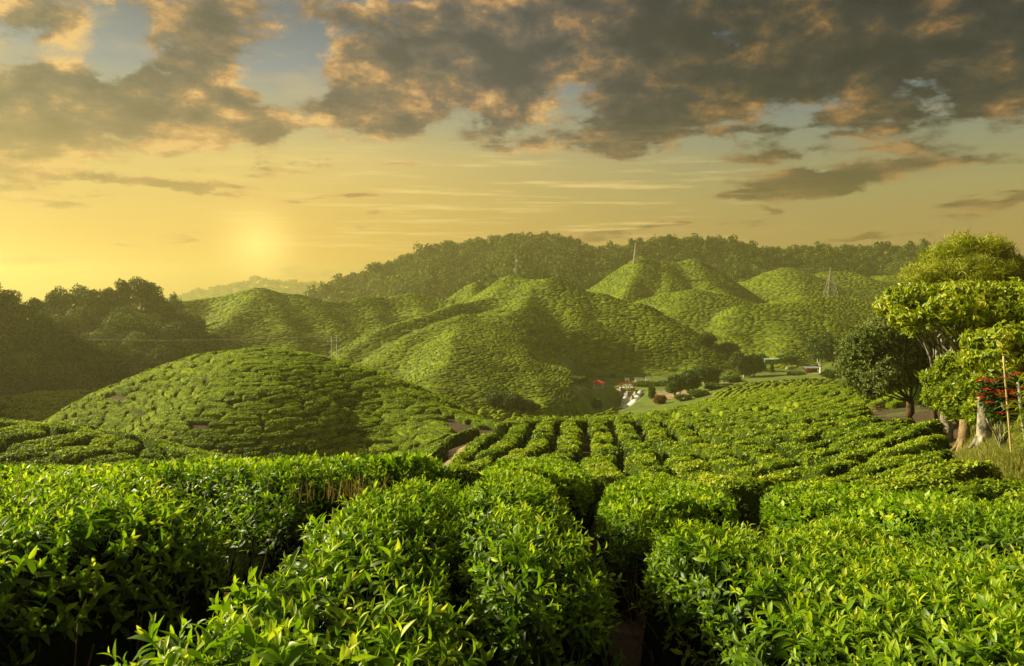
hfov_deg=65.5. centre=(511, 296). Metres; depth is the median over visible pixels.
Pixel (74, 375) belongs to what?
hillside forest
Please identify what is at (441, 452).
tea bush
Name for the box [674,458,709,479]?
tea bush
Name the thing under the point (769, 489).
tea bush
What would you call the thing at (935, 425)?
tea bush
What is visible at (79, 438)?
tea bush
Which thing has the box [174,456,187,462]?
tea bush
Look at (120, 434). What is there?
tea bush
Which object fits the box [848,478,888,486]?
tea bush
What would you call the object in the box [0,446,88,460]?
tea bush
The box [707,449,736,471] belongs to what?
tea bush
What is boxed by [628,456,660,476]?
tea bush
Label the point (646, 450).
tea bush
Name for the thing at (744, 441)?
tea bush
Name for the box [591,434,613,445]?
tea bush
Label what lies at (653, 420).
tea bush
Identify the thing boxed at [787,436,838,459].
tea bush
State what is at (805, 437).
tea bush
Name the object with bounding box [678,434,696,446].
tea bush
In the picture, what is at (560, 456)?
tea bush
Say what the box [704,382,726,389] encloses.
tree
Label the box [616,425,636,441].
tea bush
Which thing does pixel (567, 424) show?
tea bush
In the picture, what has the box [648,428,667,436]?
tea bush
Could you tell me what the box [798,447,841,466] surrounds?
tea bush
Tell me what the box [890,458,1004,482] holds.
tea bush
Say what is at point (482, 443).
tea bush
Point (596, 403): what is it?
tree
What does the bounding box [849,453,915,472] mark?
tea bush
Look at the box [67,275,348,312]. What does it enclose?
distant forest
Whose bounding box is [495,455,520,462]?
tea bush
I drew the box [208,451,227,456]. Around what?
tea bush
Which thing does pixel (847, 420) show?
tea bush
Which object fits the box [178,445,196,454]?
tea bush
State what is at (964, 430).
cut tree
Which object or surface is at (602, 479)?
tea bush
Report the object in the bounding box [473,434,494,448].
tea bush
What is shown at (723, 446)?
tea bush
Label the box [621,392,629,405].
waterfall
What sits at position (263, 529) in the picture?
tea hedge
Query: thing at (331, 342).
power pole
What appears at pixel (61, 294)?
tree
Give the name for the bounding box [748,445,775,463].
tea bush
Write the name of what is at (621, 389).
footbridge
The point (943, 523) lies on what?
tea hedge
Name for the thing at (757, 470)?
tea bush
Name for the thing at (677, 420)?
tea bush
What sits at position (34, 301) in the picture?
tree
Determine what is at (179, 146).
sky
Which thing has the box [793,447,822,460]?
tea bush
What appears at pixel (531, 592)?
tea hedge
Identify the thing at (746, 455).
tea bush
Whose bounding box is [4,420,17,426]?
tea bush
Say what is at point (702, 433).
tea bush
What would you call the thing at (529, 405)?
tree
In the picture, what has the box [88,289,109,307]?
tree
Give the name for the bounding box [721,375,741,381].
tree
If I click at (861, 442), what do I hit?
tea bush
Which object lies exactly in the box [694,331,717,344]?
tree
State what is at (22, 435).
tea bush
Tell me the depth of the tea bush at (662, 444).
30.41 m
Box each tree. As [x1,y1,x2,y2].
[26,297,47,314]
[43,293,66,314]
[47,285,79,317]
[69,283,97,313]
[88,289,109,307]
[102,286,125,314]
[114,278,138,306]
[127,276,155,309]
[139,280,163,303]
[162,295,174,315]
[169,291,183,315]
[483,390,506,406]
[497,392,524,409]
[515,399,541,411]
[567,375,587,382]
[591,398,602,408]
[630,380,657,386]
[648,385,656,400]
[653,395,666,403]
[656,380,665,385]
[665,373,686,394]
[674,393,691,400]
[677,368,702,390]
[686,389,709,396]
[692,363,721,385]
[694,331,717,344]
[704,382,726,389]
[716,341,740,353]
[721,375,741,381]
[727,349,753,376]
[746,352,766,376]
[769,362,775,372]
[776,354,800,360]
[787,370,805,375]
[804,330,840,372]
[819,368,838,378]
[831,311,947,423]
[834,362,847,374]
[872,276,1023,375]
[891,228,1023,349]
[899,321,967,441]
[907,341,949,419]
[951,419,969,454]
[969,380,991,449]
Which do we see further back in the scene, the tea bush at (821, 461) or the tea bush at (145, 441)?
the tea bush at (145, 441)
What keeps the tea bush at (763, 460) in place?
on the ground at (586, 393)
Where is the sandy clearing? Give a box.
[655,390,688,398]
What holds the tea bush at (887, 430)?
on the ground at (586, 393)
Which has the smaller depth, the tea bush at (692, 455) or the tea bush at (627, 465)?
the tea bush at (627, 465)
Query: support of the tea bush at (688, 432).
on the ground at (586, 393)
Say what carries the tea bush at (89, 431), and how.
on the ground at (586, 393)
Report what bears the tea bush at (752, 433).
on the ground at (586, 393)
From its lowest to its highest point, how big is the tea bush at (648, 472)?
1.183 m
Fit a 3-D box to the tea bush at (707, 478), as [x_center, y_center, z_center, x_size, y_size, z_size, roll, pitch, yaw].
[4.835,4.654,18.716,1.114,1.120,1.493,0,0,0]
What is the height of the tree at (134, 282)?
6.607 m
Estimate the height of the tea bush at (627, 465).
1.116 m
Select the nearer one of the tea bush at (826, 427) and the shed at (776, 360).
the tea bush at (826, 427)
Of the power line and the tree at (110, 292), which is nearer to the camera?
the power line
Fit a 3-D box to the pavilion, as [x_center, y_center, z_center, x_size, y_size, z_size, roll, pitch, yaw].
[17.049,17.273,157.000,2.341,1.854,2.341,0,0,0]
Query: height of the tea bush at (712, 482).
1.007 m
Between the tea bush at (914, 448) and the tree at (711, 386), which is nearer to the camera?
the tea bush at (914, 448)
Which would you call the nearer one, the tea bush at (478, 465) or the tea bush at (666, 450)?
the tea bush at (478, 465)
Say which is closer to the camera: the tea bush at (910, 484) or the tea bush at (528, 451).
the tea bush at (910, 484)
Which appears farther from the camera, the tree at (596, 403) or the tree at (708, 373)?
the tree at (708, 373)
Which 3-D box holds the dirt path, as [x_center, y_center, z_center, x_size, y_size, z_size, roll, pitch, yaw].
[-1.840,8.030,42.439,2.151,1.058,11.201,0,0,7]
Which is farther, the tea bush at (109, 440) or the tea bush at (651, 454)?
the tea bush at (109, 440)
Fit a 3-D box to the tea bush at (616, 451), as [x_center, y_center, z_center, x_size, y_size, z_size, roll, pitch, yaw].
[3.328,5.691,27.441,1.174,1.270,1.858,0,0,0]
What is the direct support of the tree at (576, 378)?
on the ground at (586, 393)
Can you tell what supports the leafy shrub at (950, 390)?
on the ground at (586, 393)
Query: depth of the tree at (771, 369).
181.00 m
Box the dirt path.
[444,441,472,464]
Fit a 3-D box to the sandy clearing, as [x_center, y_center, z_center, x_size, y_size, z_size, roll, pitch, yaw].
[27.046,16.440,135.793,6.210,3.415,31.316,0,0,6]
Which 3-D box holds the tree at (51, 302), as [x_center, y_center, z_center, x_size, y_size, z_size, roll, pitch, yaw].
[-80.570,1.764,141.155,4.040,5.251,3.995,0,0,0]
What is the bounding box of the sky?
[0,0,1023,302]
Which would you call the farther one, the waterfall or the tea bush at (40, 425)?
the waterfall
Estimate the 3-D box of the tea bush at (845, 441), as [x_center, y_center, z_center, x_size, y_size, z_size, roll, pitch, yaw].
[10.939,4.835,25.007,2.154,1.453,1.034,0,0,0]
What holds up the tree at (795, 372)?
on the ground at (586, 393)
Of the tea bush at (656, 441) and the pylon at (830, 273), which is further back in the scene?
the pylon at (830, 273)
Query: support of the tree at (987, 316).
on the ground at (586, 393)
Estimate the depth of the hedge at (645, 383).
159.70 m
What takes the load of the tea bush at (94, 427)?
on the ground at (586, 393)
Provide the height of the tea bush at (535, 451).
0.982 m
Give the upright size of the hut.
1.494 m
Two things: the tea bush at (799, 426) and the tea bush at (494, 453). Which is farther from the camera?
the tea bush at (799, 426)
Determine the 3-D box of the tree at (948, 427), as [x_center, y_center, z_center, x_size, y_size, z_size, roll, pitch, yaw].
[13.621,2.683,25.484,3.179,4.322,1.262,0,0,-37]
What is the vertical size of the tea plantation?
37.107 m
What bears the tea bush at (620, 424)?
on the ground at (586, 393)
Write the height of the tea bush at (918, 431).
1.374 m
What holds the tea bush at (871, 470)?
on the ground at (586, 393)
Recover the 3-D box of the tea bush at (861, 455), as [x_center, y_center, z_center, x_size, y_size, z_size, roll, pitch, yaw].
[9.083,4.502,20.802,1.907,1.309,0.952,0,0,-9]
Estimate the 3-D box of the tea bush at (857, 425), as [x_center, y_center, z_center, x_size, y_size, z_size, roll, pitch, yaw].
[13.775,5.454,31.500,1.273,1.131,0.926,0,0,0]
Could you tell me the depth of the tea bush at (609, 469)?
20.58 m
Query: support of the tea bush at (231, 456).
on the ground at (586, 393)
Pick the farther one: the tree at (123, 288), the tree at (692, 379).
the tree at (123, 288)
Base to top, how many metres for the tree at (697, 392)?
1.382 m
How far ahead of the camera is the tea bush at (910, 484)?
11.21 m
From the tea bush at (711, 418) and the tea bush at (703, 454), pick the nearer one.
the tea bush at (703, 454)
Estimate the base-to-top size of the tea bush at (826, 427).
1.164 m
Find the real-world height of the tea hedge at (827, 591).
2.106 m
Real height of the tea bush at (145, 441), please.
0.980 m
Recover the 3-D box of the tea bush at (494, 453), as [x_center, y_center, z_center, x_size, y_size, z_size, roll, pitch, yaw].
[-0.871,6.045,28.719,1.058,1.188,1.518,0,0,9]
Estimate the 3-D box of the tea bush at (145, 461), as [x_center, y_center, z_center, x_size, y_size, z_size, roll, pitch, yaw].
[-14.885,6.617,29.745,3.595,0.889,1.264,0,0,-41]
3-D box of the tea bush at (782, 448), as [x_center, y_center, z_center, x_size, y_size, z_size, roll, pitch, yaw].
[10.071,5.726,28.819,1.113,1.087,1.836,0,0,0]
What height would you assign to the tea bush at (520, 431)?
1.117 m
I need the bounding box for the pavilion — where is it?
[592,380,604,388]
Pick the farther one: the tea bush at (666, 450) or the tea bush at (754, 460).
the tea bush at (666, 450)
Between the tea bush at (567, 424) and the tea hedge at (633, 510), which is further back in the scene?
the tea bush at (567, 424)
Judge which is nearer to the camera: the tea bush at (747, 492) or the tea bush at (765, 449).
the tea bush at (747, 492)
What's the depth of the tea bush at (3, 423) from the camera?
34.98 m
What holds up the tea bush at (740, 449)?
on the ground at (586, 393)
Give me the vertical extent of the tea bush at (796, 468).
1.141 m
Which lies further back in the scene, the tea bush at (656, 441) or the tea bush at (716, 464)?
the tea bush at (656, 441)
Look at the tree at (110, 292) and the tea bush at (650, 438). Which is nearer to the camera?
the tea bush at (650, 438)
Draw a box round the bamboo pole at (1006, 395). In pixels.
[1002,356,1011,452]
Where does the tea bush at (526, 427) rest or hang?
on the ground at (586, 393)
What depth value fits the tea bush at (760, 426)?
38.30 m
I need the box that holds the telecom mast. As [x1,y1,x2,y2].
[513,255,517,274]
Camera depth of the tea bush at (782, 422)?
39.35 m
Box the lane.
[703,373,818,388]
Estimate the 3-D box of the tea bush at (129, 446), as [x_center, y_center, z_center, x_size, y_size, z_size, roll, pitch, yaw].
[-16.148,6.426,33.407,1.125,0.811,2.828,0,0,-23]
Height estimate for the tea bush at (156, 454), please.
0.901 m
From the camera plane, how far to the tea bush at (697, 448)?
29.87 m
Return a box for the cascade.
[618,390,642,407]
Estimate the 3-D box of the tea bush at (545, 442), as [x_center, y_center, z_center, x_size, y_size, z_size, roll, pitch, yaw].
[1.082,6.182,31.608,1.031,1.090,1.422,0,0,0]
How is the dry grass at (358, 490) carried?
on the ground at (586, 393)
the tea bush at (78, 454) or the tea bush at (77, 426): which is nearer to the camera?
the tea bush at (78, 454)
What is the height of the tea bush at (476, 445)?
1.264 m
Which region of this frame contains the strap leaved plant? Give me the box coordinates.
[993,372,1023,449]
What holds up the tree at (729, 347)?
on the ground at (586, 393)
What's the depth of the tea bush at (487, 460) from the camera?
27.27 m
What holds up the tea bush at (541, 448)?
on the ground at (586, 393)
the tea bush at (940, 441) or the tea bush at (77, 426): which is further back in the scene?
the tea bush at (77, 426)
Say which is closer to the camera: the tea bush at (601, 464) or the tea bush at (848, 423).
the tea bush at (601, 464)
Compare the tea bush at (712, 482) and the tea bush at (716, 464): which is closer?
the tea bush at (712, 482)
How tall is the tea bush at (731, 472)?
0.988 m
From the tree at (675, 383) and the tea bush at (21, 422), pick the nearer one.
the tea bush at (21, 422)
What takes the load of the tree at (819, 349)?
on the ground at (586, 393)
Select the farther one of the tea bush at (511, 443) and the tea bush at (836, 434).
the tea bush at (511, 443)
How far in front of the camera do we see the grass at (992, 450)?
14.90 m
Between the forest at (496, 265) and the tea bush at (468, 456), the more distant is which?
the forest at (496, 265)
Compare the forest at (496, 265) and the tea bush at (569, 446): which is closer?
the tea bush at (569, 446)
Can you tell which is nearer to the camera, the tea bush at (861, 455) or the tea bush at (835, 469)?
the tea bush at (835, 469)
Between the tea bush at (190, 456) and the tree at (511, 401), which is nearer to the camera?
the tea bush at (190, 456)
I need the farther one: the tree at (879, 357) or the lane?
the lane
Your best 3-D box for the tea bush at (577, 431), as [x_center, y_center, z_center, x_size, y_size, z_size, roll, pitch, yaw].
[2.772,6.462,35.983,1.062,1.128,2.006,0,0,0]
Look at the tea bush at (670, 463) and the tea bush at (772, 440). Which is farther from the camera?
the tea bush at (772, 440)
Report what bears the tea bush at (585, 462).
on the ground at (586, 393)
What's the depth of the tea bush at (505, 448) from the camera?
30.06 m
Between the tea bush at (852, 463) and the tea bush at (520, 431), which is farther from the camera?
the tea bush at (520, 431)
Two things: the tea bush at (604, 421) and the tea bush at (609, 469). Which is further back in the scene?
the tea bush at (604, 421)
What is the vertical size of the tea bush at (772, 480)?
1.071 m
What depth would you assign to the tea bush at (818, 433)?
32.22 m
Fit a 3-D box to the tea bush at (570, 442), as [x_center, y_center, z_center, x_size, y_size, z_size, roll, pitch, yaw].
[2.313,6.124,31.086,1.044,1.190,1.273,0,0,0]
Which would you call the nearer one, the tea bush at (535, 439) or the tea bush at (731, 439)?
the tea bush at (731, 439)
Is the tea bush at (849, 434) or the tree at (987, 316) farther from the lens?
the tea bush at (849, 434)
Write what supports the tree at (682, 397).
on the ground at (586, 393)
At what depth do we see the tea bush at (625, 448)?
30.96 m
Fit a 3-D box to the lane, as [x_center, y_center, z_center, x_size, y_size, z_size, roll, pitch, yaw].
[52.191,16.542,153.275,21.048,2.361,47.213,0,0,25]
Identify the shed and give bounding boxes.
[764,358,773,363]
[772,358,779,363]
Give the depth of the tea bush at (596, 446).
29.56 m
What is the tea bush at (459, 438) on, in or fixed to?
on the ground at (586, 393)
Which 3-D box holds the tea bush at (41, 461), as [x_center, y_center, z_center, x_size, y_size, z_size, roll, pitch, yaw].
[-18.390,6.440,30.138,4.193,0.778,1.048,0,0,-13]
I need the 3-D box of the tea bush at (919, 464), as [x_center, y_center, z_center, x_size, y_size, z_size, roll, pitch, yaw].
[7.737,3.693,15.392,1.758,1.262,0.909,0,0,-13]
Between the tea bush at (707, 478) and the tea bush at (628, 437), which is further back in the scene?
the tea bush at (628, 437)
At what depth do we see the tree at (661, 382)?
160.53 m
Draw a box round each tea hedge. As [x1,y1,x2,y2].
[0,448,454,610]
[0,465,236,665]
[98,475,496,665]
[446,466,645,665]
[473,455,595,546]
[592,472,740,626]
[611,512,1023,665]
[758,478,1023,580]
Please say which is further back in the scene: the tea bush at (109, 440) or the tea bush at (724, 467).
the tea bush at (109, 440)
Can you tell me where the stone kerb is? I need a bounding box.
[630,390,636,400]
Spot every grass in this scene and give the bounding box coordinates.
[265,465,442,508]
[952,418,1023,480]
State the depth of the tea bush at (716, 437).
33.40 m
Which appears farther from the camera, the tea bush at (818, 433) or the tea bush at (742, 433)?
the tea bush at (742, 433)
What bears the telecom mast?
on the ground at (586, 393)
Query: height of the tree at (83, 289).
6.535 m
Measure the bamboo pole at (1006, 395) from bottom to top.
1.899 m
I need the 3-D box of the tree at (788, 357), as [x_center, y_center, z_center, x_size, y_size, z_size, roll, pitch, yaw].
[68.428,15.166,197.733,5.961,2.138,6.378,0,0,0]
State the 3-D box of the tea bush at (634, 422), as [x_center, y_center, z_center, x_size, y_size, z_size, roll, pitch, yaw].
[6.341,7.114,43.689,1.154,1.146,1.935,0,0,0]
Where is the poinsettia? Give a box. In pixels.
[973,369,1023,447]
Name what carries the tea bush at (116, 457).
on the ground at (586, 393)
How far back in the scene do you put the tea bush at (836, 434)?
28.82 m
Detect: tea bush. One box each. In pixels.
[0,417,17,421]
[0,420,9,427]
[0,422,49,435]
[0,427,46,446]
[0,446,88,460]
[0,457,81,464]
[0,462,34,466]
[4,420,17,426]
[6,431,98,451]
[12,420,48,424]
[43,422,93,431]
[47,420,74,436]
[47,444,115,464]
[69,421,97,429]
[76,428,104,434]
[79,452,136,465]
[90,434,118,447]
[93,458,155,466]
[96,428,139,441]
[113,438,141,458]
[135,433,165,457]
[136,434,174,445]
[139,448,163,462]
[158,441,185,461]
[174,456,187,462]
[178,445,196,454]
[184,453,203,460]
[188,448,214,455]
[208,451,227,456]
[219,453,236,458]
[420,442,448,454]
[425,446,449,462]
[443,427,479,449]
[444,460,466,465]
[448,464,477,500]
[450,449,477,462]
[459,461,484,479]
[462,442,481,453]
[464,439,486,449]
[472,456,493,466]
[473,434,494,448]
[475,448,502,462]
[488,443,511,455]
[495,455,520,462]
[496,439,515,449]
[501,451,526,457]
[504,432,523,448]
[508,446,533,457]
[509,428,527,448]
[513,422,530,439]
[521,447,540,456]
[526,442,547,456]
[528,437,549,447]
[531,440,550,453]
[537,425,555,439]
[541,453,568,461]
[551,451,576,462]
[555,446,580,465]
[556,434,577,451]
[559,421,576,435]
[559,444,582,460]
[561,439,583,459]
[565,428,584,448]
[581,458,608,469]
[586,461,614,470]
[588,465,620,475]
[589,436,612,456]
[590,442,611,456]
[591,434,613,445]
[591,454,617,467]
[591,469,625,508]
[592,419,610,432]
[593,431,613,443]
[595,446,623,472]
[615,422,630,440]
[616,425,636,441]
[619,433,640,457]
[621,440,641,461]
[622,417,637,431]
[623,454,649,476]
[627,441,657,457]
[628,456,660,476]
[629,452,654,457]
[631,447,659,461]
[635,464,671,475]
[641,470,671,477]
[644,418,659,423]
[646,433,666,444]
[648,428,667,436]
[652,438,672,456]
[657,440,679,462]
[661,443,681,466]
[663,456,691,476]
[668,445,694,457]
[670,418,684,423]
[672,451,696,460]
[674,429,695,440]
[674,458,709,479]
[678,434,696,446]
[682,471,717,481]
[683,437,708,446]
[690,443,711,458]
[697,427,714,438]
[697,473,734,484]
[699,448,706,461]
[705,429,725,443]
[705,443,733,464]
[707,415,722,423]
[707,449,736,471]
[707,479,717,489]
[711,432,733,445]
[711,457,738,474]
[715,475,764,525]
[718,437,736,444]
[719,460,750,474]
[724,435,743,448]
[726,466,739,476]
[731,437,757,454]
[733,463,773,478]
[735,444,759,459]
[738,428,757,437]
[742,449,751,462]
[745,430,766,439]
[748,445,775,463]
[750,452,773,465]
[753,434,768,443]
[754,423,777,430]
[754,453,784,464]
[754,473,793,490]
[758,433,786,449]
[764,458,802,470]
[764,475,833,493]
[767,469,805,480]
[771,418,793,425]
[773,465,813,472]
[774,441,803,458]
[778,428,802,441]
[787,422,809,429]
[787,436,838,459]
[789,431,816,443]
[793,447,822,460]
[798,428,828,441]
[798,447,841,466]
[799,460,850,480]
[803,425,834,431]
[808,420,838,429]
[812,451,845,467]
[813,474,871,482]
[826,430,857,439]
[826,459,860,468]
[827,444,886,463]
[829,429,886,450]
[835,417,871,426]
[839,414,872,422]
[839,437,879,451]
[842,409,873,415]
[843,460,905,475]
[844,428,874,437]
[848,421,874,430]
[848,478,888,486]
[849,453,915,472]
[852,422,878,431]
[853,416,884,424]
[858,467,907,481]
[863,432,914,448]
[866,441,940,462]
[867,475,958,492]
[868,417,913,430]
[881,423,907,434]
[881,425,933,438]
[881,456,942,473]
[889,433,949,451]
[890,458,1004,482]
[891,418,942,434]
[903,449,954,463]
[910,477,1023,513]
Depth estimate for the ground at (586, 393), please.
161.33 m
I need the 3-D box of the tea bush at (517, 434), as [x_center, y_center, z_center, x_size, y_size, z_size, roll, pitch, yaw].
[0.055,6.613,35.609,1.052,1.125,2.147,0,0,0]
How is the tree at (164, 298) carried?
on the ground at (586, 393)
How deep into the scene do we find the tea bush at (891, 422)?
27.90 m
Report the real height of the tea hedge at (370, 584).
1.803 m
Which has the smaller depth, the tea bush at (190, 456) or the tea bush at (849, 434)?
the tea bush at (849, 434)
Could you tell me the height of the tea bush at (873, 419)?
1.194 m
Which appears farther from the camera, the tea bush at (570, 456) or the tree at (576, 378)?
the tree at (576, 378)
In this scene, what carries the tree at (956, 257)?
on the ground at (586, 393)
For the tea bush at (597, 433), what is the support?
on the ground at (586, 393)
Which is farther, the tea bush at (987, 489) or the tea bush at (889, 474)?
the tea bush at (889, 474)
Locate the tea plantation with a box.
[0,255,1023,505]
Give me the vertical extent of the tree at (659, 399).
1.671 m
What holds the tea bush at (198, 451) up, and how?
on the ground at (586, 393)
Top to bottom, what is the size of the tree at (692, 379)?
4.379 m
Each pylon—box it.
[633,242,638,263]
[823,268,838,295]
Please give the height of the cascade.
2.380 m
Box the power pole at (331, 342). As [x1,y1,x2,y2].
[328,336,340,358]
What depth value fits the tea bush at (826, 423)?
34.98 m
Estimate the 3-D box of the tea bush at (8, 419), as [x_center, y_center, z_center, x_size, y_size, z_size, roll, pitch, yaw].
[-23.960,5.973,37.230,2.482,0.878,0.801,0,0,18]
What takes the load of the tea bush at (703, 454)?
on the ground at (586, 393)
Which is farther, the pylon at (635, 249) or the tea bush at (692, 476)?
the pylon at (635, 249)
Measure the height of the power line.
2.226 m
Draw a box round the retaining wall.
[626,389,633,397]
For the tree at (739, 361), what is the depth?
173.86 m
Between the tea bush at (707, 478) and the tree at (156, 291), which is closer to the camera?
the tea bush at (707, 478)
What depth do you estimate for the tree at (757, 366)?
174.22 m
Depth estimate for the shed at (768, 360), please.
195.84 m
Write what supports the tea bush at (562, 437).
on the ground at (586, 393)
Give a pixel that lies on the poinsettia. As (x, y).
(992, 398)
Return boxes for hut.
[802,366,819,372]
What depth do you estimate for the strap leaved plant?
13.73 m
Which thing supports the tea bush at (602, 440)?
on the ground at (586, 393)
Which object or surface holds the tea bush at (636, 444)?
on the ground at (586, 393)
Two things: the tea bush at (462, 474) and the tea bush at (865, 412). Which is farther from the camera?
the tea bush at (865, 412)
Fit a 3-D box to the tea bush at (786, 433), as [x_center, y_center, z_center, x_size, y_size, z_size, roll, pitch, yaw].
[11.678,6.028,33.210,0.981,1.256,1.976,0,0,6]
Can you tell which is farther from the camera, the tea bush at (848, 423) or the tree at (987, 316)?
the tea bush at (848, 423)
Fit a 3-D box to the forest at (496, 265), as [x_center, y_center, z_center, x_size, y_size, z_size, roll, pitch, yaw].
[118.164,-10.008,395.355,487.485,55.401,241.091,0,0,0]
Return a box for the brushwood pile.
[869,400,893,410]
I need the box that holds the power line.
[41,343,322,366]
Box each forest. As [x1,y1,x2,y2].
[0,284,226,420]
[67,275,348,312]
[303,231,942,301]
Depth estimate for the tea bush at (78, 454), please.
30.82 m
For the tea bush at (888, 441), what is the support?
on the ground at (586, 393)
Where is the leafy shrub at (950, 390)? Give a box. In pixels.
[914,347,1023,425]
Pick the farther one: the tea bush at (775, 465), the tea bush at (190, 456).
the tea bush at (190, 456)
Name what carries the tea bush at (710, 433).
on the ground at (586, 393)
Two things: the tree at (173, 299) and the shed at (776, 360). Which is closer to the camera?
the tree at (173, 299)
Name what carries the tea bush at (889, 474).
on the ground at (586, 393)
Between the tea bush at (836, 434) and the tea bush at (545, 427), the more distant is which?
the tea bush at (545, 427)
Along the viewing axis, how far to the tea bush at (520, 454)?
25.79 m
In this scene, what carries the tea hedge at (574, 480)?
on the ground at (586, 393)
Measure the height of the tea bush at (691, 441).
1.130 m
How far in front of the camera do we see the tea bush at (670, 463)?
24.42 m
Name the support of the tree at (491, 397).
on the ground at (586, 393)
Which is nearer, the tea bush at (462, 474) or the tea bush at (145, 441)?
the tea bush at (462, 474)
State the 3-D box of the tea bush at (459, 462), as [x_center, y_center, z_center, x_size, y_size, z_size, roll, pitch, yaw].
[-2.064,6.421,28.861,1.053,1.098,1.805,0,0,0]
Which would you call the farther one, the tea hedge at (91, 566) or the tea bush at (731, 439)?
the tea bush at (731, 439)
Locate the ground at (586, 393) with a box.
[0,243,1023,665]
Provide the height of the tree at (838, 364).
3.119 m
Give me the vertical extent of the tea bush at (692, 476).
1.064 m
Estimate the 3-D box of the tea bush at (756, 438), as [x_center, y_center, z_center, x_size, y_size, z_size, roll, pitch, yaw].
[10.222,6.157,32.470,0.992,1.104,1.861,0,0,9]
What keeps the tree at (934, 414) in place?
on the ground at (586, 393)
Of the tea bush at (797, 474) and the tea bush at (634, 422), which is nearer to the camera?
the tea bush at (797, 474)
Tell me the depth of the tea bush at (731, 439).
30.97 m
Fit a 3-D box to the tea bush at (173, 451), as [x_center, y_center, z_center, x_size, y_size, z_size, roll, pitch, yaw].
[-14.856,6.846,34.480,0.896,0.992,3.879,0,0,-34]
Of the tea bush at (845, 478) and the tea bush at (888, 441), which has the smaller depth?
the tea bush at (845, 478)
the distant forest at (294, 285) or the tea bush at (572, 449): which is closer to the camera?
the tea bush at (572, 449)
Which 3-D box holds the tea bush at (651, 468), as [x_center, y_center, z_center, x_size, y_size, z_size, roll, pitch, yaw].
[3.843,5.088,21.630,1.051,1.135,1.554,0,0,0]
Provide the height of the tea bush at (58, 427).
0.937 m
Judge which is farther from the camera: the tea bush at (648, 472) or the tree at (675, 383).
the tree at (675, 383)
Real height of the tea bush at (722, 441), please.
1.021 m
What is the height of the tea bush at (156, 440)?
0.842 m
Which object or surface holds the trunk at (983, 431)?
on the ground at (586, 393)
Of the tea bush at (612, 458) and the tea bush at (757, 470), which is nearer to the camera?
the tea bush at (757, 470)
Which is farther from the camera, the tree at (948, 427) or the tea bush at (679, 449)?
the tea bush at (679, 449)
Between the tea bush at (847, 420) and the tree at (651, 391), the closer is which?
the tea bush at (847, 420)
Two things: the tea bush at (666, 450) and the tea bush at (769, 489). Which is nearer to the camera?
the tea bush at (769, 489)
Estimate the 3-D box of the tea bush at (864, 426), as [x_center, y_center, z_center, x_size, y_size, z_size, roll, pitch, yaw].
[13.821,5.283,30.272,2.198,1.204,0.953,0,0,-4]
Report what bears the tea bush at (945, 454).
on the ground at (586, 393)
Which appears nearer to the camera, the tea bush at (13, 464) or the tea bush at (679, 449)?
the tea bush at (13, 464)
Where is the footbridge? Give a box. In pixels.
[619,382,634,400]
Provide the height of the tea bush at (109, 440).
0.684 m

